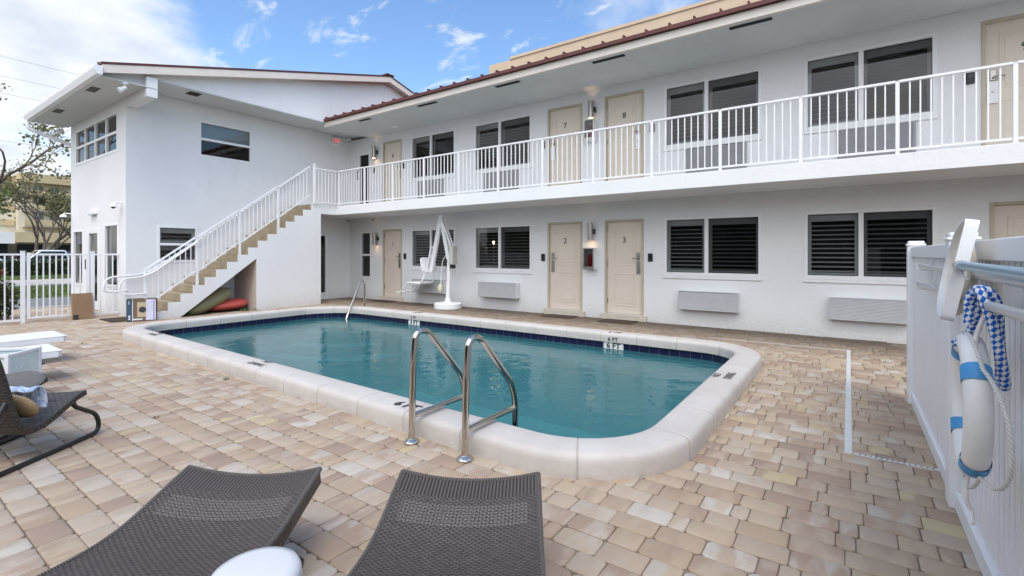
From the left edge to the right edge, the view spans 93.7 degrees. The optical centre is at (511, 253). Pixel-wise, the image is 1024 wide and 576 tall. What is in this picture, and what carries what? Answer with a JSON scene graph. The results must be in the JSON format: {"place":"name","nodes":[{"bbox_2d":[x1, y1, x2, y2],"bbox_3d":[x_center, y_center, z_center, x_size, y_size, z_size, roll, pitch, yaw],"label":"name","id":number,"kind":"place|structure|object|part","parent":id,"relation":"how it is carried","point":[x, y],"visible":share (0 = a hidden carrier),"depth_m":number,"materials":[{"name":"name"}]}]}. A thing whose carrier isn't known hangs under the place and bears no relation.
{"place":"outdoors","nodes":[
{"label":"outdoors","id":0,"kind":"place"},
{"bbox_2d":[0,172,70,259],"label":"apartment building","id":1,"kind":"structure","parent":0,"point":[17,235],"depth_m":58.12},
{"bbox_2d":[33,212,42,219],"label":"window","id":2,"kind":"structure","parent":1,"relation":"in","point":[39,215],"depth_m":59.09,"materials":[{"name":"grey glass"}]},
{"bbox_2d":[33,186,42,190],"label":"window","id":3,"kind":"structure","parent":1,"relation":"in","point":[38,187],"depth_m":59.02,"materials":[{"name":"grey glass"}]},
{"bbox_2d":[0,274,70,279],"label":"grass","id":4,"kind":"structure","parent":0,"point":[33,277],"depth_m":27.69,"materials":[{"name":"green plant"}]},
{"bbox_2d":[1,284,70,299],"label":"grass","id":5,"kind":"structure","parent":0,"point":[46,290],"depth_m":17.53,"materials":[{"name":"green plant"}]},
{"bbox_2d":[1,296,70,308],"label":"road","id":6,"kind":"structure","parent":0,"point":[46,302],"depth_m":14.00,"materials":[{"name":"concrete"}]},
{"bbox_2d":[1,278,70,284],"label":"pavement","id":7,"kind":"structure","parent":0,"point":[32,282],"depth_m":24.46,"materials":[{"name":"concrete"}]},
{"bbox_2d":[0,0,704,175],"label":"sky","id":8,"kind":"structure","parent":0,"point":[425,44],"materials":[{"name":"blue"}]},
{"bbox_2d":[0,296,982,575],"bbox_3d":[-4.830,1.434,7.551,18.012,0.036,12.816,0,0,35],"label":"patio paving","id":9,"kind":"structure","parent":0,"point":[212,429],"depth_m":3.17,"materials":[{"name":"beige stone"}]},
{"bbox_2d":[0,279,19,319],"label":"hedge shrub","id":10,"kind":"object","parent":9,"relation":"on","point":[8,305],"visible":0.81,"depth_m":10.39,"materials":[{"name":"green plant"}]},
{"bbox_2d":[0,251,25,323],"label":"picket fence","id":11,"kind":"object","parent":9,"relation":"on","point":[22,287],"visible":1,"depth_m":9.73,"materials":[{"name":"white metal"}]},
{"bbox_2d":[27,253,88,318],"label":"picket gate","id":12,"kind":"structure","parent":11,"relation":"attached to","point":[28,283],"depth_m":10.10,"materials":[{"name":"white metal"}]},
{"bbox_2d":[0,346,41,385],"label":"frosted box","id":13,"kind":"object","parent":9,"relation":"on","point":[16,359],"visible":0.45,"depth_m":4.60,"materials":[{"name":"white plastic"}]},
{"bbox_2d":[0,377,47,439],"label":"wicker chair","id":14,"kind":"object","parent":9,"relation":"on","point":[2,437],"visible":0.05,"depth_m":3.70,"materials":[{"name":"grey wicker"}]},
{"bbox_2d":[6,371,45,387],"bbox_3d":[-4.092,1.066,3.848,0.520,0.072,0.500,0,9,-5],"label":"seat cushion","id":15,"kind":"object","parent":14,"relation":"on","point":[27,379],"visible":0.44,"depth_m":3.94,"materials":[{"name":"grey fabric"}]},
{"bbox_2d":[0,331,66,364],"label":"white lounger","id":16,"kind":"object","parent":9,"relation":"on","point":[21,340],"visible":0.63,"depth_m":6.12,"materials":[{"name":"paint"}]},
{"bbox_2d":[0,305,70,309],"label":"kerb","id":17,"kind":"structure","parent":9,"relation":"on","point":[44,306],"depth_m":12.85,"materials":[{"name":"concrete"}]},
{"bbox_2d":[22,344,62,358],"bbox_3d":[-5.807,1.245,4.747,0.640,0.350,1.900,0,0,35],"label":"white lounger","id":18,"kind":"object","parent":9,"relation":"on","point":[49,351],"visible":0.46,"depth_m":5.31,"materials":[{"name":"paint"}]},
{"bbox_2d":[0,360,100,476],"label":"wicker chair","id":19,"kind":"object","parent":9,"relation":"on","point":[16,426],"visible":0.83,"depth_m":3.34,"materials":[{"name":"grey wicker"}]},
{"bbox_2d":[12,395,38,417],"bbox_3d":[-3.383,1.045,3.284,0.260,0.194,0.147,0,0,-1],"label":"tan cushion","id":20,"kind":"object","parent":19,"relation":"on","point":[26,407],"visible":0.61,"depth_m":3.26,"materials":[{"name":"fabric"}]},
{"bbox_2d":[10,386,47,407],"bbox_3d":[-3.411,1.007,3.349,0.226,0.170,0.133,0,0,-1],"label":"beach towel","id":21,"kind":"object","parent":20,"relation":"on","point":[37,395],"visible":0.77,"depth_m":3.38,"materials":[{"name":"blue fabric"}]},
{"bbox_2d":[71,293,92,319],"bbox_3d":[-9.320,1.138,10.412,0.178,0.555,0.340,0,0,35],"label":"cardboard box","id":22,"kind":"object","parent":9,"relation":"on","point":[81,305],"visible":1,"depth_m":10.38,"materials":[{"name":"cardboard"}]},
{"bbox_2d":[90,251,118,317],"bbox_3d":[-9.203,0.682,10.841,0.080,1.475,0.503,0,0,35],"label":"picket fence","id":23,"kind":"object","parent":9,"relation":"on","point":[92,272],"visible":0.88,"depth_m":10.67,"materials":[{"name":"white metal"}]},
{"bbox_2d":[100,317,125,321],"bbox_3d":[-8.390,1.410,10.346,0.780,0.012,0.600,0,0,35],"label":"doormat","id":24,"kind":"object","parent":9,"relation":"on","point":[117,319],"visible":0.51,"depth_m":10.23,"materials":[{"name":"brown fabric"}]},
{"bbox_2d":[126,298,156,321],"bbox_3d":[-7.837,1.182,10.170,0.500,0.464,0.229,0,0,-31],"label":"printed carton","id":25,"kind":"object","parent":9,"relation":"on","point":[141,309],"visible":1,"depth_m":10.08,"materials":[{"name":"cardboard"}]},
{"bbox_2d":[36,465,321,575],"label":"wicker lounger","id":26,"kind":"object","parent":9,"relation":"on","point":[190,520],"visible":0.91,"depth_m":2.00,"materials":[{"name":"wicker"}]},
{"bbox_2d":[188,287,231,315],"bbox_3d":[-7.316,1.150,11.510,0.613,0.637,1.111,0,0,35],"label":"kayak","id":27,"kind":"object","parent":9,"relation":"on","point":[216,297],"visible":0.62,"depth_m":11.38,"materials":[{"name":"green plastic"}]},
{"bbox_2d":[208,298,247,310],"bbox_3d":[-7.138,1.270,11.972,0.691,0.293,0.996,0,0,35],"label":"kayak","id":28,"kind":"object","parent":9,"relation":"on","point":[231,303],"visible":0.66,"depth_m":11.82,"materials":[{"name":"red plastic"}]},
{"bbox_2d":[211,546,302,575],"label":"garden stool","id":29,"kind":"object","parent":9,"relation":"on","point":[274,561],"visible":1,"depth_m":1.55,"materials":[{"name":"white ceramic"}]},
{"bbox_2d":[372,300,395,302],"bbox_3d":[-3.825,1.410,14.265,0.750,0.012,0.400,0,0,35],"label":"doormat","id":30,"kind":"object","parent":9,"relation":"on","point":[386,301],"visible":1,"depth_m":14.16,"materials":[{"name":"brown fabric"}]},
{"bbox_2d":[396,214,461,309],"bbox_3d":[-2.229,0.194,12.827,2.095,2.452,0.710,0,0,35],"label":"pool lift","id":31,"kind":"object","parent":9,"relation":"on","point":[428,264],"visible":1,"depth_m":12.44,"materials":[{"name":"white plastic"}]},
{"bbox_2d":[122,306,761,480],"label":"swimming pool","id":32,"kind":"structure","parent":9,"relation":"in","point":[600,405],"depth_m":7.67,"materials":[{"name":"teal liquid"}]},
{"bbox_2d":[343,280,365,331],"bbox_3d":[-3.755,1.332,11.393,0.114,1.390,1.081,0,0,13],"label":"step handrail","id":33,"kind":"object","parent":32,"relation":"on","point":[352,302],"visible":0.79,"depth_m":11.48,"materials":[{"name":"silver metal"}]},
{"bbox_2d":[403,328,462,444],"bbox_3d":[-0.590,1.495,3.843,0.120,1.850,0.694,0,0,35],"label":"pool handrail","id":34,"kind":"object","parent":32,"relation":"attached to","point":[411,439],"visible":0.69,"depth_m":3.62,"materials":[{"name":"silver metal"}]},
{"bbox_2d":[347,469,545,575],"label":"wicker lounger","id":35,"kind":"object","parent":9,"relation":"on","point":[431,525],"visible":1,"depth_m":1.96,"materials":[{"name":"wicker"}]},
{"bbox_2d":[456,334,517,462],"bbox_3d":[-0.160,1.495,3.542,0.120,1.850,0.694,0,0,35],"label":"pool handrail","id":36,"kind":"object","parent":9,"relation":"on","point":[464,456],"visible":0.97,"depth_m":3.34,"materials":[{"name":"silver metal"}]},
{"bbox_2d":[23,0,1023,343],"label":"motel building","id":37,"kind":"structure","parent":9,"relation":"on","point":[171,158],"depth_m":10.27,"materials":[{"name":"white paint"}]},
{"bbox_2d":[56,126,64,133],"bbox_3d":[-12.385,-3.389,13.165,0.120,0.227,0.195,0,0,35],"label":"flood light","id":38,"kind":"object","parent":37,"relation":"attached to","point":[59,131],"visible":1,"depth_m":13.14,"materials":[{"name":"white paint"}]},
{"bbox_2d":[59,213,70,218],"bbox_3d":[-12.215,-1.035,13.121,0.156,0.166,0.233,0,0,58],"label":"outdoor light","id":39,"kind":"object","parent":37,"relation":"attached to","point":[63,216],"visible":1,"depth_m":13.07,"materials":[{"name":"white paint"}]},
{"bbox_2d":[73,230,82,285],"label":"window","id":40,"kind":"structure","parent":37,"relation":"in","point":[74,231],"depth_m":13.08,"materials":[{"name":"white paint"}]},
{"bbox_2d":[87,211,96,214],"bbox_3d":[-10.526,-1.008,12.027,0.450,0.085,0.099,0,0,35],"label":"entrance light","id":41,"kind":"object","parent":37,"relation":"attached to","point":[92,213],"visible":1,"depth_m":11.92,"materials":[{"name":"white paint"}]},
{"bbox_2d":[85,228,98,309],"bbox_3d":[-10.580,0.380,12.125,0.890,2.040,0.142,0,0,35],"label":"door","id":42,"kind":"structure","parent":37,"relation":"in","point":[92,233],"depth_m":12.12,"materials":[{"name":"white paint"}]},
{"bbox_2d":[75,111,117,165],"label":"window","id":43,"kind":"structure","parent":37,"relation":"in","point":[99,141],"depth_m":12.50,"materials":[{"name":"white paint"}]},
{"bbox_2d":[109,201,121,208],"bbox_3d":[-8.941,-1.095,10.823,0.156,0.166,0.233,0,0,58],"label":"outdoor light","id":44,"kind":"object","parent":37,"relation":"attached to","point":[113,205],"visible":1,"depth_m":10.78,"materials":[{"name":"white paint"}]},
{"bbox_2d":[117,82,128,92],"bbox_3d":[-7.957,-3.389,9.813,0.120,0.227,0.195,0,0,35],"label":"flood light","id":45,"kind":"object","parent":37,"relation":"attached to","point":[122,89],"visible":1,"depth_m":9.79,"materials":[{"name":"white paint"}]},
{"bbox_2d":[104,223,168,287],"bbox_3d":[-9.194,0.045,11.758,0.960,1.510,1.012,0,0,35],"label":"window","id":46,"kind":"structure","parent":37,"relation":"in","point":[114,226],"depth_m":11.74,"materials":[{"name":"white paint"}]},
{"bbox_2d":[157,225,197,262],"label":"window","id":47,"kind":"structure","parent":37,"relation":"in","point":[178,235],"depth_m":11.70,"materials":[{"name":"white paint"}]},
{"bbox_2d":[102,174,299,292],"bbox_3d":[-7.580,-0.745,12.300,0.098,3.219,4.593,0,0,35],"label":"wall handrail","id":48,"kind":"object","parent":37,"relation":"attached to","point":[104,284],"depth_m":11.30,"materials":[{"name":"white metal"}]},
{"bbox_2d":[118,166,310,298],"bbox_3d":[-6.802,-0.504,11.540,0.110,3.848,4.292,0,0,35],"label":"stair railing","id":49,"kind":"object","parent":37,"relation":"attached to","point":[169,260],"visible":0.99,"depth_m":11.26,"materials":[{"name":"white metal"}]},
{"bbox_2d":[199,120,251,163],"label":"window","id":50,"kind":"structure","parent":37,"relation":"in","point":[216,141],"depth_m":12.57,"materials":[{"name":"glass"}]},
{"bbox_2d":[321,232,327,298],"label":"door","id":51,"kind":"structure","parent":37,"relation":"in","point":[324,235],"depth_m":14.91,"materials":[{"name":"white paint"}]},
{"bbox_2d":[331,136,340,145],"bbox_3d":[-5.564,-3.560,15.204,0.064,0.240,0.320,0,0,35],"label":"exit sign","id":52,"kind":"object","parent":37,"relation":"attached to","point":[335,140],"visible":1,"depth_m":15.17,"materials":[{"name":"red plastic"}]},
{"bbox_2d":[357,150,370,203],"bbox_3d":[-4.451,-2.320,15.576,0.640,1.880,0.972,0,0,35],"label":"door","id":53,"kind":"structure","parent":37,"relation":"in","point":[364,157],"depth_m":15.30,"materials":[{"name":"white paint"}]},
{"bbox_2d":[360,231,370,277],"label":"window","id":54,"kind":"structure","parent":37,"relation":"in","point":[365,259],"depth_m":15.31,"materials":[{"name":"white paint"}]},
{"bbox_2d":[372,146,377,158],"bbox_3d":[-4.223,-3.130,14.805,0.189,0.380,0.113,0,0,-3],"label":"wall lamp","id":55,"kind":"object","parent":37,"relation":"attached to","point":[374,151],"visible":1,"depth_m":14.76,"materials":[{"name":"silver metal"}]},
{"bbox_2d":[373,232,378,244],"bbox_3d":[-4.198,-0.470,14.787,0.189,0.380,0.113,0,0,-3],"label":"wall lamp","id":56,"kind":"object","parent":37,"relation":"attached to","point":[375,238],"visible":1,"depth_m":14.74,"materials":[{"name":"silver metal"}]},
{"bbox_2d":[380,229,402,301],"bbox_3d":[-3.598,0.345,14.502,0.990,2.150,0.190,0,0,35],"label":"door","id":57,"kind":"structure","parent":37,"relation":"in","point":[392,238],"depth_m":14.52,"materials":[{"name":"beige paint"}]},
{"bbox_2d":[383,139,401,201],"bbox_3d":[-3.601,-2.390,14.498,0.850,2.020,0.121,0,0,35],"label":"door","id":58,"kind":"structure","parent":37,"relation":"in","point":[392,150],"depth_m":14.51,"materials":[{"name":"beige paint"}]},
{"bbox_2d":[412,279,446,293],"bbox_3d":[-2.278,0.905,13.397,1.220,0.370,0.242,0,0,35],"label":"air conditioner","id":59,"kind":"object","parent":37,"relation":"attached to","point":[429,288],"visible":0.77,"depth_m":13.24,"materials":[{"name":"white metal"}]},
{"bbox_2d":[417,178,444,198],"bbox_3d":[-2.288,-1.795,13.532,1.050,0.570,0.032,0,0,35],"label":"air conditioner","id":60,"kind":"object","parent":37,"relation":"attached to","point":[429,186],"visible":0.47,"depth_m":13.49,"materials":[{"name":"white metal"}]},
{"bbox_2d":[410,227,455,270],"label":"window","id":61,"kind":"structure","parent":37,"relation":"in","point":[422,240],"depth_m":13.83,"materials":[{"name":"white paint"}]},
{"bbox_2d":[411,128,455,181],"bbox_3d":[-2.092,-2.738,13.733,1.740,1.325,0.580,0,0,35],"label":"window","id":62,"kind":"structure","parent":37,"relation":"in","point":[441,142],"depth_m":13.55,"materials":[{"name":"glass"}]},
{"bbox_2d":[478,281,519,298],"bbox_3d":[-0.333,0.910,12.044,1.140,0.380,0.222,0,0,35],"label":"air conditioner","id":63,"kind":"object","parent":37,"relation":"attached to","point":[509,290],"visible":1,"depth_m":11.92,"materials":[{"name":"white metal"}]},
{"bbox_2d":[484,169,518,191],"bbox_3d":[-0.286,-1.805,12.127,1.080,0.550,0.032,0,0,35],"label":"air conditioner","id":64,"kind":"object","parent":37,"relation":"attached to","point":[505,179],"visible":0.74,"depth_m":12.05,"materials":[{"name":"white metal"}]},
{"bbox_2d":[473,224,531,273],"bbox_3d":[-0.111,-0.113,12.343,1.820,1.215,0.580,0,0,35],"label":"window","id":65,"kind":"structure","parent":37,"relation":"in","point":[512,247],"depth_m":12.13,"materials":[{"name":"white paint"}]},
{"bbox_2d":[473,113,531,174],"bbox_3d":[-0.111,-2.738,12.343,1.820,1.325,0.580,0,0,35],"label":"window","id":66,"kind":"structure","parent":37,"relation":"in","point":[516,128],"depth_m":12.13,"materials":[{"name":"glass"}]},
{"bbox_2d":[544,221,584,316],"bbox_3d":[1.232,0.345,11.114,1.050,2.150,0.190,0,0,35],"label":"door","id":67,"kind":"structure","parent":37,"relation":"in","point":[564,238],"depth_m":11.11,"materials":[{"name":"beige paint"}]},
{"bbox_2d":[548,103,581,185],"bbox_3d":[1.229,-2.390,11.109,0.910,2.020,0.121,0,0,35],"label":"door","id":68,"kind":"structure","parent":37,"relation":"in","point":[566,119],"depth_m":11.13,"materials":[{"name":"beige paint"}]},
{"bbox_2d":[583,248,596,268],"bbox_3d":[1.727,0.110,10.626,0.260,0.470,0.177,0,0,35],"label":"fire extinguisher cabinet","id":69,"kind":"object","parent":37,"relation":"attached to","point":[589,258],"visible":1,"depth_m":10.56,"materials":[{"name":"white metal"}]},
{"bbox_2d":[583,118,596,141],"bbox_3d":[1.735,-2.730,10.621,0.260,0.470,0.177,0,0,35],"label":"fire extinguisher cabinet","id":70,"kind":"object","parent":37,"relation":"attached to","point":[590,124],"visible":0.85,"depth_m":10.56,"materials":[{"name":"white metal"}]},
{"bbox_2d":[587,223,595,239],"bbox_3d":[1.761,-0.490,10.606,0.189,0.380,0.113,0,0,-3],"label":"wall lamp","id":71,"kind":"object","parent":37,"relation":"attached to","point":[591,231],"visible":1,"depth_m":10.56,"materials":[{"name":"silver metal"}]},
{"bbox_2d":[588,100,595,118],"bbox_3d":[1.778,-3.180,10.594,0.189,0.380,0.113,0,0,-3],"label":"wall lamp","id":72,"kind":"object","parent":37,"relation":"attached to","point":[591,109],"visible":0.96,"depth_m":10.55,"materials":[{"name":"silver metal"}]},
{"bbox_2d":[601,219,646,321],"bbox_3d":[2.407,0.345,10.289,1.020,2.150,0.190,0,0,35],"label":"door","id":73,"kind":"structure","parent":37,"relation":"in","point":[624,239],"depth_m":10.28,"materials":[{"name":"beige paint"}]},
{"bbox_2d":[605,89,643,180],"bbox_3d":[2.403,-2.405,10.285,0.880,2.050,0.121,0,0,35],"label":"door","id":74,"kind":"structure","parent":37,"relation":"in","point":[624,108],"depth_m":10.28,"materials":[{"name":"beige paint"}]},
{"bbox_2d":[648,253,652,261],"bbox_3d":[2.857,0.080,9.921,0.100,0.170,0.033,0,0,35],"label":"keypad","id":75,"kind":"object","parent":37,"relation":"attached to","point":[650,257],"visible":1,"depth_m":9.90,"materials":[{"name":"black plastic"}]},
{"bbox_2d":[313,60,1023,205],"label":"balcony railing","id":76,"kind":"object","parent":37,"relation":"on","point":[1014,138],"visible":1,"depth_m":8.19,"materials":[{"name":"white metal"}]},
{"bbox_2d":[678,290,739,312],"bbox_3d":[3.765,0.915,9.205,1.090,0.370,0.162,0,0,35],"label":"air conditioner","id":77,"kind":"object","parent":37,"relation":"attached to","point":[728,302],"visible":1,"depth_m":9.12,"materials":[{"name":"white metal"}]},
{"bbox_2d":[663,214,761,280],"bbox_3d":[3.974,-0.118,9.477,1.800,1.225,0.580,0,0,35],"label":"window","id":78,"kind":"structure","parent":37,"relation":"in","point":[722,247],"depth_m":9.24,"materials":[{"name":"white paint"}]},
{"bbox_2d":[663,67,761,151],"bbox_3d":[3.974,-2.738,9.477,1.800,1.325,0.580,0,0,35],"label":"window","id":79,"kind":"structure","parent":37,"relation":"in","point":[740,88],"depth_m":9.26,"materials":[{"name":"glass"}]},
{"bbox_2d":[686,141,746,172],"bbox_3d":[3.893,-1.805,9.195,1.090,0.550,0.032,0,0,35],"label":"air conditioner","id":80,"kind":"object","parent":37,"relation":"attached to","point":[715,155],"visible":0.71,"depth_m":9.18,"materials":[{"name":"white metal"}]},
{"bbox_2d":[829,297,906,324],"bbox_3d":[5.785,0.920,7.800,1.050,0.380,0.142,0,0,35],"label":"air conditioner","id":81,"kind":"object","parent":37,"relation":"attached to","point":[888,311],"visible":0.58,"depth_m":7.75,"materials":[{"name":"white metal"}]},
{"bbox_2d":[803,206,936,284],"bbox_3d":[5.959,-0.118,8.084,1.770,1.225,0.580,0,0,35],"label":"window","id":82,"kind":"structure","parent":37,"relation":"in","point":[856,246],"depth_m":7.90,"materials":[{"name":"white paint"}]},
{"bbox_2d":[803,32,937,134],"bbox_3d":[5.959,-2.738,8.084,1.770,1.325,0.580,0,0,35],"label":"window","id":83,"kind":"structure","parent":37,"relation":"in","point":[916,56],"depth_m":7.86,"materials":[{"name":"black glass"}]},
{"bbox_2d":[837,121,915,158],"bbox_3d":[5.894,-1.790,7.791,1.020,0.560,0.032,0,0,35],"label":"air conditioner","id":84,"kind":"object","parent":37,"relation":"attached to","point":[890,136],"visible":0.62,"depth_m":7.78,"materials":[{"name":"white metal"}]},
{"bbox_2d":[966,72,974,83],"bbox_3d":[6.819,-2.610,7.141,0.100,0.170,0.033,0,0,35],"label":"keypad","id":85,"kind":"object","parent":37,"relation":"attached to","point":[970,77],"visible":0.94,"depth_m":7.13,"materials":[{"name":"black plastic"}]},
{"bbox_2d":[981,13,1023,145],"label":"door","id":86,"kind":"structure","parent":37,"relation":"in","point":[1002,39],"depth_m":6.98,"materials":[{"name":"beige paint"}]},
{"bbox_2d":[990,201,1023,238],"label":"door","id":87,"kind":"structure","parent":37,"relation":"in","point":[1006,218],"depth_m":6.95,"materials":[{"name":"beige paint"}]},
{"bbox_2d":[543,314,577,318],"bbox_3d":[1.073,1.410,10.809,0.700,0.012,0.430,0,0,35],"label":"doormat","id":88,"kind":"object","parent":9,"relation":"on","point":[560,316],"visible":1,"depth_m":10.71,"materials":[{"name":"brown fabric"}]},
{"bbox_2d":[598,318,637,323],"bbox_3d":[2.203,1.410,9.999,0.720,0.012,0.460,0,0,35],"label":"doormat","id":89,"kind":"object","parent":9,"relation":"on","point":[618,321],"visible":1,"depth_m":9.93,"materials":[{"name":"brown fabric"}]},
{"bbox_2d":[708,337,939,471],"bbox_3d":[3.059,1.427,5.634,1.964,0.025,4.638,0,0,29],"label":"channel drain","id":90,"kind":"object","parent":9,"relation":"in","point":[848,431],"visible":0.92,"depth_m":4.07,"materials":[{"name":"plastic"}]},
{"bbox_2d":[905,232,1023,575],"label":"vinyl fence","id":91,"kind":"object","parent":9,"relation":"on","point":[995,535],"visible":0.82,"depth_m":2.24,"materials":[{"name":"white plastic"}]},
{"bbox_2d":[913,278,1023,321],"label":"rescue pole","id":92,"kind":"object","parent":91,"relation":"attached to","point":[1015,313],"visible":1,"depth_m":1.50,"materials":[{"name":"white metal"}]},
{"bbox_2d":[936,219,1023,321],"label":"leaf rake","id":93,"kind":"object","parent":92,"relation":"attached to","point":[958,281],"visible":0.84,"depth_m":1.98,"materials":[{"name":"white plastic"}]},
{"bbox_2d":[951,285,1010,524],"bbox_3d":[1.669,0.543,1.702,0.145,0.867,0.218,0,0,35],"label":"throw rope","id":94,"kind":"object","parent":92,"relation":"hanging from","point":[976,314],"visible":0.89,"depth_m":1.66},
{"bbox_2d":[950,329,1014,490],"bbox_3d":[1.661,0.571,1.730,0.106,0.578,0.677,0,0,35],"label":"life ring","id":95,"kind":"object","parent":92,"relation":"hanging from","point":[973,385],"visible":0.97,"depth_m":1.61,"materials":[{"name":"plastic"}]},
{"bbox_2d":[915,260,1023,288],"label":"rescue pole","id":96,"kind":"object","parent":91,"relation":"attached to","point":[1000,280],"visible":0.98,"depth_m":1.80,"materials":[{"name":"white metal"}]},
{"bbox_2d":[489,0,759,73],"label":"beige building","id":97,"kind":"structure","parent":0,"point":[689,12],"depth_m":18.88,"materials":[{"name":"paint"}]},
{"label":"lawn","id":98,"kind":"structure","parent":0,"visible":0},
{"bbox_2d":[0,185,15,220],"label":"green tree","id":99,"kind":"object","parent":98,"relation":"on","point":[3,198],"visible":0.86,"depth_m":34.76,"materials":[{"name":"green plant"}]},
{"bbox_2d":[0,159,70,250],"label":"bare tree","id":100,"kind":"object","parent":98,"relation":"on","point":[56,200],"visible":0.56,"depth_m":42.08,"materials":[{"name":"green plant"}]},
{"bbox_2d":[0,257,70,275],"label":"clipped hedge","id":101,"kind":"object","parent":98,"relation":"on","point":[16,267],"visible":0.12,"depth_m":30.68,"materials":[{"name":"green plant"}]},
{"bbox_2d":[0,152,70,237],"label":"green tree","id":102,"kind":"object","parent":98,"relation":"on","point":[38,211],"visible":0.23,"depth_m":33.19,"materials":[{"name":"green plant"}]},
{"bbox_2d":[15,250,69,261],"bbox_3d":[-32.904,0.580,34.064,1.884,1.679,4.690,0,0,35],"label":"parked car","id":103,"kind":"object","parent":98,"relation":"on","point":[49,252],"visible":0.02,"depth_m":33.52,"materials":[{"name":"white paint"}]},
{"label":"side window","id":104,"kind":"part","parent":103,"relation":"part of","materials":[{"name":"glass"}]},
{"label":"lawn","id":105,"kind":"structure","parent":0,"visible":0},
{"bbox_2d":[0,77,70,184],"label":"street tree","id":106,"kind":"object","parent":105,"relation":"on","point":[37,142],"visible":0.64,"depth_m":17.21,"materials":[{"name":"green plant"}]},
{"bbox_2d":[9,283,70,287],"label":"kerb","id":107,"kind":"structure","parent":105,"relation":"on","point":[44,284],"depth_m":20.53,"materials":[{"name":"concrete"}]}
]}

